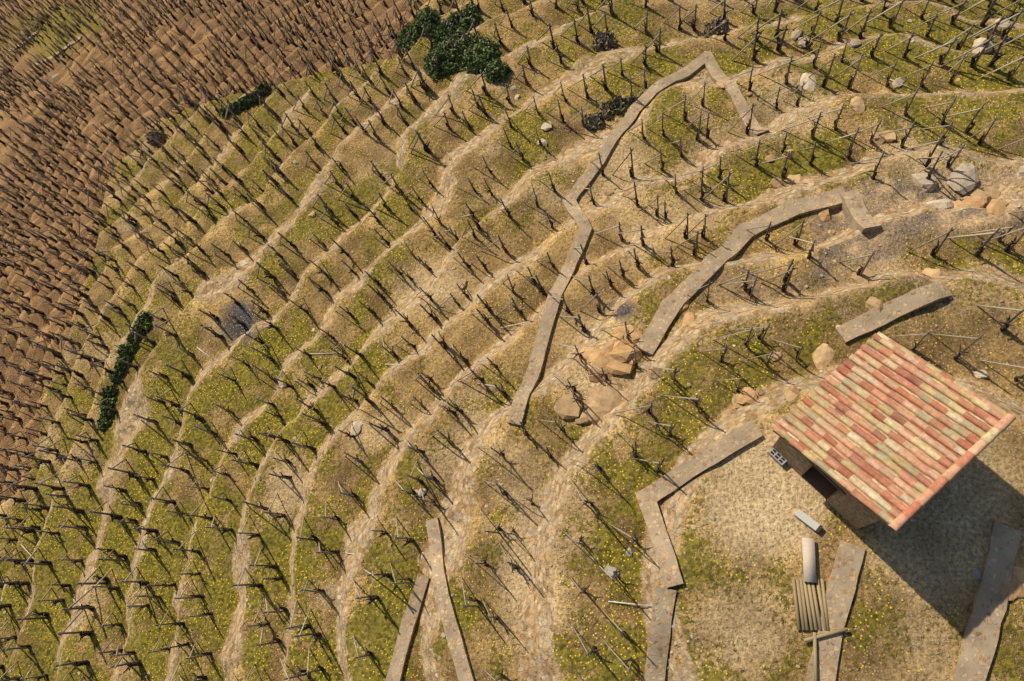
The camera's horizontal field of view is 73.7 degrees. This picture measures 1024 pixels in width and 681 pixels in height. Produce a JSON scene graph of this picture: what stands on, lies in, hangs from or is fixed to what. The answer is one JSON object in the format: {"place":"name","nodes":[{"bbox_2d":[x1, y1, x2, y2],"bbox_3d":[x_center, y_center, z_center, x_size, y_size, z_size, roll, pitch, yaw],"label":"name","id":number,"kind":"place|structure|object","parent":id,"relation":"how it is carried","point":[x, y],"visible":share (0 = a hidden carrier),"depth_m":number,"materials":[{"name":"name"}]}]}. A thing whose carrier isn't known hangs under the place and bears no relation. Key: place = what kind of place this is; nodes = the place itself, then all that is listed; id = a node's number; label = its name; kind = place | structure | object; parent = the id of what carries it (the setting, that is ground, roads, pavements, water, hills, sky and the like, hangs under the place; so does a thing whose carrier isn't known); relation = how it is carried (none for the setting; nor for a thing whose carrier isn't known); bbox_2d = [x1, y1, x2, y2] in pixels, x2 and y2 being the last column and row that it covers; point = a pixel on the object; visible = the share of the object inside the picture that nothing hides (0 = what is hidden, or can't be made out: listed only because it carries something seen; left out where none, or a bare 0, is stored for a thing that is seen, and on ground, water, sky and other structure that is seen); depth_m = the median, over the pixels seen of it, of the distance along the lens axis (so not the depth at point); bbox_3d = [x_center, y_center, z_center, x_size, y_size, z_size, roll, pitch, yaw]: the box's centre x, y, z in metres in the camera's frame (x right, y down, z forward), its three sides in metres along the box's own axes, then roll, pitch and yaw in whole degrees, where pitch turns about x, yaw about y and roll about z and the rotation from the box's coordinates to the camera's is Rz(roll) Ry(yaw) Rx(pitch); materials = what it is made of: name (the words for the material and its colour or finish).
{"place":"outdoors","nodes":[
{"label":"outdoors","id":0,"kind":"place"},
{"bbox_2d":[0,0,1023,680],"bbox_3d":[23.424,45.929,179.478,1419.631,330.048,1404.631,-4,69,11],"label":"ground","id":1,"kind":"structure","parent":0,"point":[740,568],"depth_m":26.43,"materials":[{"name":"beige soil"}]},
{"bbox_2d":[8,30,38,51],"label":"wall","id":2,"kind":"structure","parent":1,"relation":"on","point":[9,50],"depth_m":80.84,"materials":[{"name":"beige stone"}]},
{"bbox_2d":[34,36,82,65],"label":"wall","id":3,"kind":"structure","parent":1,"relation":"on","point":[71,43],"depth_m":69.31,"materials":[{"name":"beige stone"}]},
{"bbox_2d":[96,2,646,431],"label":"green shrubs","id":4,"kind":"object","parent":1,"relation":"on","point":[484,53],"visible":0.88,"depth_m":34.82,"materials":[{"name":"green plant"}]},
{"bbox_2d":[386,574,429,680],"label":"stone wall","id":5,"kind":"structure","parent":1,"relation":"on","point":[404,637],"depth_m":21.78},
{"bbox_2d":[145,16,729,145],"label":"dry shrubs","id":6,"kind":"object","parent":1,"relation":"on","point":[599,43],"visible":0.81,"depth_m":32.39,"materials":[{"name":"black plant"}]},
{"bbox_2d":[426,518,474,680],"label":"stone wall","id":7,"kind":"structure","parent":1,"relation":"on","point":[455,641],"depth_m":20.99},
{"bbox_2d":[21,76,914,680],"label":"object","id":8,"kind":"object","parent":1,"relation":"on","point":[809,580],"visible":0.92,"depth_m":17.52,"materials":[{"name":"wood"}]},
{"bbox_2d":[0,0,1023,680],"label":"grapevines","id":9,"kind":"object","parent":1,"relation":"on","point":[82,254],"visible":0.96,"depth_m":32.75,"materials":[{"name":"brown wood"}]},
{"bbox_2d":[0,1,1023,680],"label":"loose stones","id":10,"kind":"object","parent":1,"relation":"on","point":[976,575],"visible":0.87,"depth_m":23.10,"materials":[{"name":"beige stone"}]},
{"bbox_2d":[52,16,1023,600],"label":"rock outcrops","id":11,"kind":"object","parent":1,"relation":"on","point":[612,358],"visible":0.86,"depth_m":22.52,"materials":[{"name":"beige stone"}]},
{"bbox_2d":[507,51,711,425],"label":"stone wall","id":12,"kind":"structure","parent":1,"relation":"on","point":[577,215],"depth_m":26.37,"materials":[{"name":"beige stone"}]},
{"bbox_2d":[644,586,676,680],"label":"rough wall","id":13,"kind":"structure","parent":1,"relation":"on","point":[659,635],"depth_m":18.29,"materials":[{"name":"beige stone"}]},
{"bbox_2d":[635,420,762,587],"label":"wall","id":14,"kind":"structure","parent":1,"relation":"on","point":[649,497],"depth_m":19.30,"materials":[{"name":"beige stone"}]},
{"bbox_2d":[700,50,768,136],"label":"stone wall","id":15,"kind":"structure","parent":1,"relation":"on","point":[732,89],"depth_m":28.10,"materials":[{"name":"beige stone"}]},
{"bbox_2d":[635,186,880,355],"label":"wall","id":16,"kind":"structure","parent":1,"relation":"on","point":[730,248],"depth_m":23.20,"materials":[{"name":"beige stone"}]},
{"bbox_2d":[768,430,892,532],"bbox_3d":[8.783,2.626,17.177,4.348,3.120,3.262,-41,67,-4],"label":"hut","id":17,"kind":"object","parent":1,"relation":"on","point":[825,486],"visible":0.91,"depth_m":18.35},
{"bbox_2d":[805,540,864,680],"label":"stone wall","id":18,"kind":"structure","parent":1,"relation":"on","point":[841,585],"depth_m":17.34,"materials":[{"name":"beige stone"}]},
{"bbox_2d":[835,280,951,342],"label":"stone wall","id":19,"kind":"structure","parent":1,"relation":"on","point":[871,320],"depth_m":20.38,"materials":[{"name":"beige stone"}]},
{"bbox_2d":[952,522,1021,680],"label":"wall","id":20,"kind":"structure","parent":1,"relation":"on","point":[979,644],"depth_m":16.63,"materials":[{"name":"beige stone"}]},
{"bbox_2d":[771,437,880,528],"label":"hut walls","id":21,"kind":"structure","parent":0,"point":[852,511],"depth_m":17.53,"materials":[{"name":"brown stone"}]},
{"bbox_2d":[771,332,1015,531],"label":"hut roof tiles","id":22,"kind":"object","parent":21,"relation":"on","point":[896,436],"visible":1,"depth_m":15.99,"materials":[{"name":"red tile"}]}
]}

